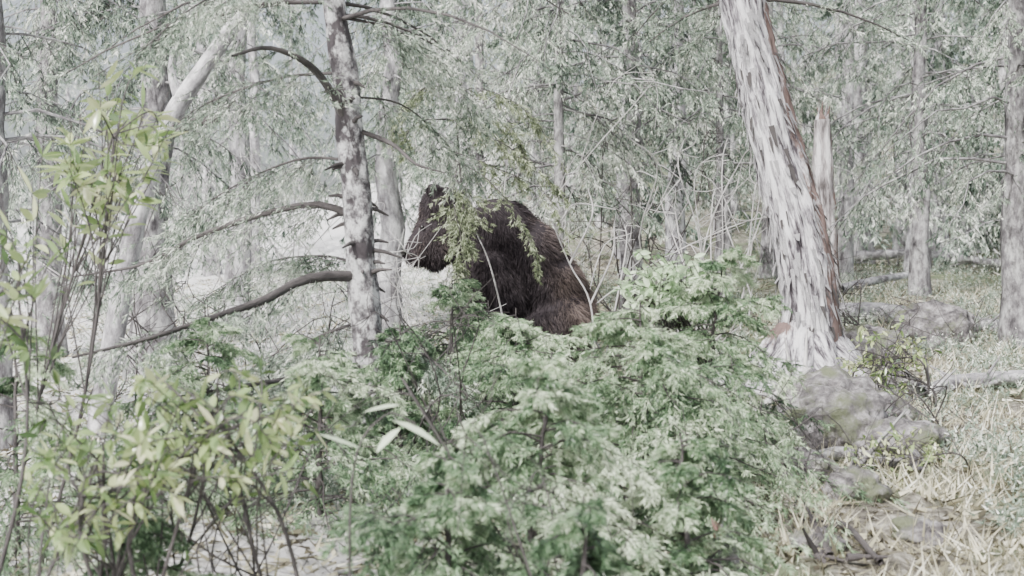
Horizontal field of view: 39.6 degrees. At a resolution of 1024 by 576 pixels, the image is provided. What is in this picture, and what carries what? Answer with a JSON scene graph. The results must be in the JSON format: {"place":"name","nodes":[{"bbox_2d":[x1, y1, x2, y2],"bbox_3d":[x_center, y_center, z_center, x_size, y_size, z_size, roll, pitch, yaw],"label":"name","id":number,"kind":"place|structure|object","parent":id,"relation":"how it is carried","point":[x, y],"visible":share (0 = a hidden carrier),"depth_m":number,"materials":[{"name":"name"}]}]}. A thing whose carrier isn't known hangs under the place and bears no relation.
{"place":"outdoors","nodes":[
{"label":"outdoors","id":0,"kind":"place"},
{"bbox_2d":[2,0,991,211],"label":"sky","id":1,"kind":"structure","parent":0,"point":[277,56],"materials":[{"name":"white"}]},
{"bbox_2d":[0,63,1023,575],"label":"ground","id":2,"kind":"structure","parent":0,"point":[326,245],"depth_m":11.90,"materials":[{"name":"beige soil"}]},
{"bbox_2d":[0,167,79,574],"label":"laurel shrub","id":3,"kind":"object","parent":2,"relation":"on","point":[21,337],"visible":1,"depth_m":5.08,"materials":[{"name":"green plant"}]},
{"bbox_2d":[3,59,189,569],"bbox_3d":[-1.759,0.106,6.184,0.764,2.313,1.164,0,0,-36],"label":"laurel shrub","id":4,"kind":"object","parent":2,"relation":"on","point":[91,188],"visible":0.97,"depth_m":6.09,"materials":[{"name":"green plant"}]},
{"bbox_2d":[3,0,200,360],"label":"fir tree","id":5,"kind":"object","parent":2,"relation":"on","point":[45,308],"visible":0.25,"depth_m":15.87,"materials":[{"name":"grey plant"}]},
{"bbox_2d":[16,379,192,575],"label":"laurel shrub","id":6,"kind":"object","parent":2,"relation":"on","point":[86,512],"visible":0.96,"depth_m":4.50,"materials":[{"name":"green plant"}]},
{"bbox_2d":[0,0,213,449],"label":"fir tree","id":7,"kind":"object","parent":2,"relation":"on","point":[6,369],"visible":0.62,"depth_m":10.08,"materials":[{"name":"grey plant"}]},
{"bbox_2d":[0,325,216,575],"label":"young fir tree","id":8,"kind":"object","parent":2,"relation":"on","point":[9,476],"visible":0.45,"depth_m":6.34,"materials":[{"name":"green plant"}]},
{"bbox_2d":[19,115,236,365],"bbox_3d":[-3.773,-0.572,14.263,2.053,2.810,2.776,0,0,-27],"label":"bare shrub","id":9,"kind":"object","parent":2,"relation":"on","point":[181,294],"visible":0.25,"depth_m":14.19,"materials":[{"name":"grey wood"}]},
{"bbox_2d":[17,161,245,427],"bbox_3d":[-2.819,0.116,11.092,1.730,2.415,2.192,0,0,35],"label":"bare shrub","id":10,"kind":"object","parent":2,"relation":"on","point":[139,334],"visible":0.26,"depth_m":10.96,"materials":[{"name":"grey plant"}]},
{"bbox_2d":[50,456,239,575],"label":"young fir tree","id":11,"kind":"object","parent":2,"relation":"on","point":[146,541],"visible":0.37,"depth_m":4.87,"materials":[{"name":"green plant"}]},
{"bbox_2d":[24,312,293,550],"bbox_3d":[-1.661,0.791,7.204,1.276,1.339,2.067,0,0,0],"label":"young fir tree","id":12,"kind":"object","parent":2,"relation":"on","point":[229,350],"visible":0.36,"depth_m":7.12,"materials":[{"name":"green plant"}]},
{"bbox_2d":[86,0,255,439],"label":"dead leaning tree","id":13,"kind":"object","parent":2,"relation":"on","point":[113,334],"visible":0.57,"depth_m":9.55,"materials":[{"name":"grey wood"}]},
{"bbox_2d":[7,0,342,380],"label":"fir tree","id":14,"kind":"object","parent":2,"relation":"on","point":[155,96],"visible":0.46,"depth_m":12.98,"materials":[{"name":"grey plant"}]},
{"bbox_2d":[11,335,371,575],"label":"bare shrub","id":15,"kind":"object","parent":2,"relation":"on","point":[211,555],"visible":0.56,"depth_m":5.19,"materials":[{"name":"brown plant"}]},
{"bbox_2d":[61,102,384,350],"bbox_3d":[-3.054,-0.822,14.892,3.450,2.985,2.270,0,0,0],"label":"bare shrub","id":16,"kind":"object","parent":2,"relation":"on","point":[253,250],"visible":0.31,"depth_m":14.88,"materials":[{"name":"grey wood"}]},
{"bbox_2d":[97,352,355,575],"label":"laurel shrub","id":17,"kind":"object","parent":2,"relation":"on","point":[208,441],"visible":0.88,"depth_m":4.59,"materials":[{"name":"green plant"}]},
{"bbox_2d":[127,0,333,340],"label":"fir tree","id":18,"kind":"object","parent":2,"relation":"on","point":[233,148],"visible":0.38,"depth_m":16.89,"materials":[{"name":"grey plant"}]},
{"bbox_2d":[151,218,403,418],"bbox_3d":[-1.462,0.457,9.524,1.588,1.800,1.903,0,0,0],"label":"bare shrub","id":19,"kind":"object","parent":2,"relation":"on","point":[330,317],"visible":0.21,"depth_m":9.12,"materials":[{"name":"grey plant"}]},
{"bbox_2d":[163,331,444,545],"bbox_3d":[-0.839,0.843,6.583,1.799,1.292,1.367,0,0,0],"label":"young fir tree","id":20,"kind":"object","parent":2,"relation":"on","point":[314,377],"visible":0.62,"depth_m":6.49,"materials":[{"name":"green plant"}]},
{"bbox_2d":[13,0,625,474],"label":"fir tree","id":21,"kind":"object","parent":2,"relation":"on","point":[357,208],"visible":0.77,"depth_m":8.08,"materials":[{"name":"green plant"}]},
{"bbox_2d":[271,320,474,493],"bbox_3d":[-0.609,0.845,7.556,1.442,1.348,1.141,0,0,23],"label":"young fir tree","id":22,"kind":"object","parent":2,"relation":"on","point":[393,364],"visible":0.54,"depth_m":7.49,"materials":[{"name":"green plant"}]},
{"bbox_2d":[320,404,439,575],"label":"laurel sprig","id":23,"kind":"object","parent":2,"relation":"on","point":[387,438],"visible":1,"depth_m":4.14,"materials":[{"name":"green plant"}]},
{"bbox_2d":[256,0,516,338],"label":"fir tree","id":24,"kind":"object","parent":2,"relation":"on","point":[387,189],"visible":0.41,"depth_m":14.91,"materials":[{"name":"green plant"}]},
{"bbox_2d":[325,224,504,359],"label":"bare shrub","id":25,"kind":"object","parent":2,"relation":"on","point":[404,291],"visible":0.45,"depth_m":10.40,"materials":[{"name":"grey wood"}]},
{"bbox_2d":[340,274,528,487],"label":"bare shrub","id":26,"kind":"object","parent":2,"relation":"on","point":[457,361],"visible":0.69,"depth_m":7.01,"materials":[{"name":"grey plant"}]},
{"bbox_2d":[316,444,559,575],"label":"young fir tree","id":27,"kind":"object","parent":2,"relation":"on","point":[388,534],"visible":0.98,"depth_m":4.51,"materials":[{"name":"green plant"}]},
{"bbox_2d":[349,276,535,453],"bbox_3d":[-0.312,0.751,9.049,1.569,1.657,1.678,0,0,0],"label":"young fir tree","id":28,"kind":"object","parent":2,"relation":"on","point":[448,300],"visible":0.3,"depth_m":9.14,"materials":[{"name":"green plant"}]},
{"bbox_2d":[410,301,531,406],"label":"young fir tree","id":29,"kind":"object","parent":2,"relation":"on","point":[496,315],"visible":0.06,"depth_m":9.95,"materials":[{"name":"green plant"}]},
{"bbox_2d":[380,74,576,297],"bbox_3d":[-0.254,-0.422,10.710,1.492,2.466,0.510,0,0,0],"label":"young fir tree","id":30,"kind":"object","parent":2,"relation":"on","point":[462,217],"visible":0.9,"depth_m":10.66,"materials":[{"name":"green plant"}]},
{"bbox_2d":[293,312,668,575],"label":"bare shrub","id":31,"kind":"object","parent":2,"relation":"on","point":[429,420],"visible":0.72,"depth_m":4.52,"materials":[{"name":"brown plant"}]},
{"bbox_2d":[330,0,641,303],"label":"fir tree","id":32,"kind":"object","parent":2,"relation":"on","point":[478,62],"visible":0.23,"depth_m":18.05,"materials":[{"name":"grey plant"}]},
{"bbox_2d":[360,308,641,496],"bbox_3d":[0.013,0.920,7.696,1.790,1.627,1.884,0,0,0],"label":"young fir tree","id":33,"kind":"object","parent":2,"relation":"on","point":[533,349],"visible":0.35,"depth_m":7.48,"materials":[{"name":"green plant"}]},
{"bbox_2d":[400,184,602,372],"bbox_3d":[-0.058,-0.027,12.013,1.754,1.733,1.086,0,0,0],"label":"bear","id":34,"kind":"object","parent":2,"relation":"on","point":[557,302],"visible":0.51,"depth_m":11.71},
{"bbox_2d":[2,0,1007,292],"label":"forest","id":35,"kind":"object","parent":2,"relation":"on","point":[900,238],"visible":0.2,"depth_m":28.64,"materials":[{"name":"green plant"}]},
{"bbox_2d":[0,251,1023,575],"bbox_3d":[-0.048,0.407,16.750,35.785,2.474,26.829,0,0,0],"label":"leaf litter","id":36,"kind":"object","parent":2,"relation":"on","point":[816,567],"visible":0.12,"depth_m":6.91,"materials":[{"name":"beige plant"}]},
{"bbox_2d":[403,53,669,300],"bbox_3d":[0.185,-0.862,13.788,1.881,2.793,2.458,0,0,-34],"label":"bare shrub","id":37,"kind":"object","parent":2,"relation":"on","point":[540,152],"visible":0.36,"depth_m":13.98,"materials":[{"name":"grey wood"}]},
{"bbox_2d":[342,352,736,575],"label":"young fir tree","id":38,"kind":"object","parent":2,"relation":"on","point":[542,400],"visible":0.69,"depth_m":5.07,"materials":[{"name":"green plant"}]},
{"bbox_2d":[56,254,1023,549],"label":"undergrowth","id":39,"kind":"object","parent":2,"relation":"on","point":[976,450],"visible":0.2,"depth_m":11.88,"materials":[{"name":"brown plant"}]},
{"bbox_2d":[476,188,615,369],"bbox_3d":[0.272,-0.051,11.103,1.253,1.490,0.178,0,0,-25],"label":"bare sapling","id":40,"kind":"object","parent":2,"relation":"on","point":[575,252],"visible":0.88,"depth_m":11.20,"materials":[{"name":"grey wood"}]},
{"bbox_2d":[403,0,725,314],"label":"fir tree","id":41,"kind":"object","parent":2,"relation":"on","point":[556,46],"visible":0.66,"depth_m":14.34,"materials":[{"name":"grey plant"}]},
{"bbox_2d":[494,490,654,575],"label":"young fir tree","id":42,"kind":"object","parent":2,"relation":"on","point":[599,556],"visible":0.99,"depth_m":4.20,"materials":[{"name":"green plant"}]},
{"bbox_2d":[442,185,766,362],"bbox_3d":[0.899,-0.163,12.848,2.858,1.631,1.799,0,0,42],"label":"bare shrub","id":43,"kind":"object","parent":2,"relation":"on","point":[565,221],"visible":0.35,"depth_m":12.79,"materials":[{"name":"grey wood"}]},
{"bbox_2d":[309,300,910,575],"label":"young fir tree","id":44,"kind":"object","parent":2,"relation":"on","point":[683,407],"visible":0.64,"depth_m":6.43,"materials":[{"name":"green plant"}]},
{"bbox_2d":[542,121,726,323],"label":"bare shrub","id":45,"kind":"object","parent":2,"relation":"on","point":[605,305],"visible":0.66,"depth_m":14.86,"materials":[{"name":"grey plant"}]},
{"bbox_2d":[498,0,775,309],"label":"fir tree","id":46,"kind":"object","parent":2,"relation":"on","point":[632,50],"visible":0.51,"depth_m":16.90,"materials":[{"name":"grey plant"}]},
{"bbox_2d":[523,0,802,286],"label":"fir tree","id":47,"kind":"object","parent":2,"relation":"on","point":[682,226],"visible":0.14,"depth_m":19.91,"materials":[{"name":"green plant"}]},
{"bbox_2d":[508,244,834,501],"bbox_3d":[0.833,0.558,7.465,1.904,1.582,1.525,0,0,0],"label":"young fir tree","id":48,"kind":"object","parent":2,"relation":"on","point":[723,306],"visible":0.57,"depth_m":7.29,"materials":[{"name":"green plant"}]},
{"bbox_2d":[610,249,738,441],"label":"lime leaf shrub","id":49,"kind":"object","parent":2,"relation":"on","point":[651,290],"visible":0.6,"depth_m":7.60,"materials":[{"name":"green plant"}]},
{"bbox_2d":[598,432,797,575],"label":"young fir tree","id":50,"kind":"object","parent":2,"relation":"on","point":[687,501],"visible":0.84,"depth_m":5.18,"materials":[{"name":"green plant"}]},
{"bbox_2d":[579,0,835,319],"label":"fir tree","id":51,"kind":"object","parent":2,"relation":"on","point":[716,87],"visible":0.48,"depth_m":15.67,"materials":[{"name":"grey plant"}]},
{"bbox_2d":[618,122,822,344],"bbox_3d":[1.890,-0.428,13.631,1.917,2.181,3.154,0,0,0],"label":"bare shrub","id":52,"kind":"object","parent":2,"relation":"on","point":[710,226],"visible":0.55,"depth_m":13.49,"materials":[{"name":"grey wood"}]},
{"bbox_2d":[711,518,740,571],"bbox_3d":[0.844,1.076,5.601,0.125,0.385,0.083,0,0,0],"label":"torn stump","id":53,"kind":"object","parent":2,"relation":"on","point":[732,555],"visible":0.27,"depth_m":5.57,"materials":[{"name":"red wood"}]},
{"bbox_2d":[710,396,760,470],"bbox_3d":[1.160,0.798,7.602,0.376,0.598,0.266,0,0,0],"label":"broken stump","id":54,"kind":"object","parent":2,"relation":"on","point":[732,435],"visible":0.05,"depth_m":7.53,"materials":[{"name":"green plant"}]},
{"bbox_2d":[750,405,789,445],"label":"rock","id":55,"kind":"object","parent":2,"relation":"on","point":[779,411],"visible":0.06,"depth_m":8.30,"materials":[{"name":"grey stone"}]},
{"bbox_2d":[613,0,927,401],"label":"leaning fir tree","id":56,"kind":"object","parent":2,"relation":"on","point":[801,241],"visible":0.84,"depth_m":10.94,"materials":[{"name":"grey plant"}]},
{"bbox_2d":[755,330,810,410],"bbox_3d":[1.853,0.587,9.710,0.145,0.590,0.887,0,0,37],"label":"fallen log","id":57,"kind":"object","parent":2,"relation":"on","point":[805,361],"visible":0.25,"depth_m":9.85,"materials":[{"name":"wood"}]},
{"bbox_2d":[686,0,905,278],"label":"fir tree","id":58,"kind":"object","parent":2,"relation":"on","point":[765,242],"visible":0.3,"depth_m":22.76,"materials":[{"name":"grey plant"}]},
{"bbox_2d":[762,447,840,486],"bbox_3d":[1.501,0.955,7.399,0.393,0.254,0.332,0,0,-25],"label":"rock","id":59,"kind":"object","parent":2,"relation":"on","point":[814,463],"visible":0.29,"depth_m":7.29,"materials":[{"name":"grey stone"}]},
{"bbox_2d":[728,342,899,521],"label":"bare shrub","id":60,"kind":"object","parent":2,"relation":"on","point":[812,416],"visible":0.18,"depth_m":7.14,"materials":[{"name":"brown plant"}]},
{"bbox_2d":[784,527,846,553],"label":"rock","id":61,"kind":"object","parent":2,"relation":"on","point":[800,538],"visible":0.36,"depth_m":6.24,"materials":[{"name":"grey stone"}]},
{"bbox_2d":[812,101,839,313],"bbox_3d":[3.312,-0.768,14.995,0.288,2.402,0.279,0,0,0],"label":"broken snag","id":62,"kind":"object","parent":2,"relation":"on","point":[823,154],"visible":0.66,"depth_m":14.92,"materials":[{"name":"grey wood"}]},
{"bbox_2d":[779,365,881,403],"bbox_3d":[2.167,0.796,9.591,0.709,0.556,0.700,0,0,0],"label":"rock","id":63,"kind":"object","parent":2,"relation":"on","point":[836,376],"visible":0.19,"depth_m":9.49,"materials":[{"name":"grey stone"}]},
{"bbox_2d":[776,384,888,450],"bbox_3d":[1.887,0.841,8.298,0.777,0.551,0.545,0,0,0],"label":"rock","id":64,"kind":"object","parent":2,"relation":"on","point":[864,405],"visible":0.39,"depth_m":8.10,"materials":[{"name":"grey stone"}]},
{"bbox_2d":[762,408,908,489],"bbox_3d":[1.615,0.898,7.498,1.063,0.515,0.451,0,0,-31],"label":"fallen log","id":65,"kind":"object","parent":2,"relation":"on","point":[838,449],"visible":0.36,"depth_m":7.56,"materials":[{"name":"grey wood"}]},
{"bbox_2d":[796,499,889,565],"bbox_3d":[1.432,1.090,6.247,0.388,0.275,0.545,0,0,0],"label":"fallen log","id":66,"kind":"object","parent":2,"relation":"on","point":[858,537],"visible":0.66,"depth_m":6.13,"materials":[{"name":"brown wood"}]},
{"bbox_2d":[820,465,893,502],"bbox_3d":[1.695,0.992,6.994,0.347,0.238,0.243,0,0,0],"label":"rock","id":67,"kind":"object","parent":2,"relation":"on","point":[870,478],"visible":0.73,"depth_m":6.92,"materials":[{"name":"grey stone"}]},
{"bbox_2d":[752,0,978,263],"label":"fir tree","id":68,"kind":"object","parent":2,"relation":"on","point":[858,94],"visible":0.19,"depth_m":26.82,"materials":[{"name":"grey plant"}]},
{"bbox_2d":[842,324,908,364],"bbox_3d":[3.171,0.560,12.495,0.621,0.492,0.539,0,0,0],"label":"rock","id":69,"kind":"object","parent":2,"relation":"on","point":[848,333],"visible":0.27,"depth_m":12.34,"materials":[{"name":"grey stone"}]},
{"bbox_2d":[740,275,1023,575],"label":"dry grass","id":70,"kind":"structure","parent":2,"relation":"on","point":[986,540],"depth_m":7.00,"materials":[{"name":"beige plant"}]},
{"bbox_2d":[839,271,930,292],"bbox_3d":[5.702,-0.338,21.478,0.290,0.837,3.691,0,0,34],"label":"fallen log","id":71,"kind":"object","parent":2,"relation":"on","point":[895,277],"visible":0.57,"depth_m":20.76,"materials":[{"name":"grey wood"}]},
{"bbox_2d":[864,363,921,396],"bbox_3d":[2.820,0.746,10.809,0.555,0.395,0.439,0,0,0],"label":"rock","id":72,"kind":"object","parent":2,"relation":"on","point":[898,379],"visible":0.15,"depth_m":10.63,"materials":[{"name":"grey stone"}]},
{"bbox_2d":[835,315,953,408],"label":"lime leaf shrub","id":73,"kind":"object","parent":2,"relation":"on","point":[906,356],"visible":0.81,"depth_m":10.20,"materials":[{"name":"green plant"}]},
{"bbox_2d":[868,388,921,420],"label":"rock","id":74,"kind":"object","parent":2,"relation":"on","point":[899,403],"visible":0.15,"depth_m":9.27,"materials":[{"name":"grey stone"}]},
{"bbox_2d":[786,0,1007,296],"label":"fir tree","id":75,"kind":"object","parent":2,"relation":"on","point":[919,270],"visible":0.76,"depth_m":18.90,"materials":[{"name":"grey plant"}]},
{"bbox_2d":[853,416,951,458],"bbox_3d":[2.200,0.887,8.021,0.573,0.319,0.442,0,0,0],"label":"rock","id":76,"kind":"object","parent":2,"relation":"on","point":[881,425],"visible":0.39,"depth_m":7.90,"materials":[{"name":"grey stone"}]},
{"bbox_2d":[844,422,973,486],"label":"lime leaf shrub","id":77,"kind":"object","parent":2,"relation":"on","point":[930,449],"visible":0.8,"depth_m":7.36,"materials":[{"name":"green plant"}]},
{"bbox_2d":[832,240,996,355],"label":"bare shrub","id":78,"kind":"object","parent":2,"relation":"on","point":[858,316],"visible":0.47,"depth_m":13.10,"materials":[{"name":"grey plant"}]},
{"bbox_2d":[840,339,997,443],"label":"bare shrub","id":79,"kind":"object","parent":2,"relation":"on","point":[925,403],"visible":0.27,"depth_m":8.81,"materials":[{"name":"grey plant"}]},
{"bbox_2d":[839,302,998,332],"bbox_3d":[4.471,0.357,15.500,1.108,0.400,2.255,0,0,-42],"label":"fallen log","id":80,"kind":"object","parent":2,"relation":"on","point":[869,306],"visible":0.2,"depth_m":16.12,"materials":[{"name":"grey wood"}]},
{"bbox_2d":[891,515,949,547],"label":"rock","id":81,"kind":"object","parent":2,"relation":"on","point":[901,524],"visible":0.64,"depth_m":6.34,"materials":[{"name":"grey stone"}]},
{"bbox_2d":[827,0,1023,347],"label":"fir tree","id":82,"kind":"object","parent":2,"relation":"on","point":[1011,232],"visible":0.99,"depth_m":13.89,"materials":[{"name":"grey plant"}]},
{"bbox_2d":[854,249,1000,273],"bbox_3d":[7.269,-0.503,25.531,4.504,0.563,0.517,0,0,44],"label":"fallen log","id":83,"kind":"object","parent":2,"relation":"on","point":[888,255],"visible":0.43,"depth_m":25.73,"materials":[{"name":"grey wood"}]},
{"bbox_2d":[908,449,950,475],"bbox_3d":[2.273,0.866,8.191,0.340,0.287,1.616,0,0,8],"label":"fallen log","id":84,"kind":"object","parent":2,"relation":"on","point":[915,452],"visible":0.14,"depth_m":7.63,"materials":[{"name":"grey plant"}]},
{"bbox_2d":[891,299,978,349],"bbox_3d":[4.156,0.418,14.008,0.861,0.627,0.669,0,0,0],"label":"rock","id":85,"kind":"object","parent":2,"relation":"on","point":[953,315],"visible":0.55,"depth_m":13.77,"materials":[{"name":"grey stone"}]},
{"bbox_2d":[913,355,1023,401],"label":"fallen log","id":86,"kind":"object","parent":2,"relation":"on","point":[954,380],"visible":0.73,"depth_m":10.76,"materials":[{"name":"grey wood"}]}
]}

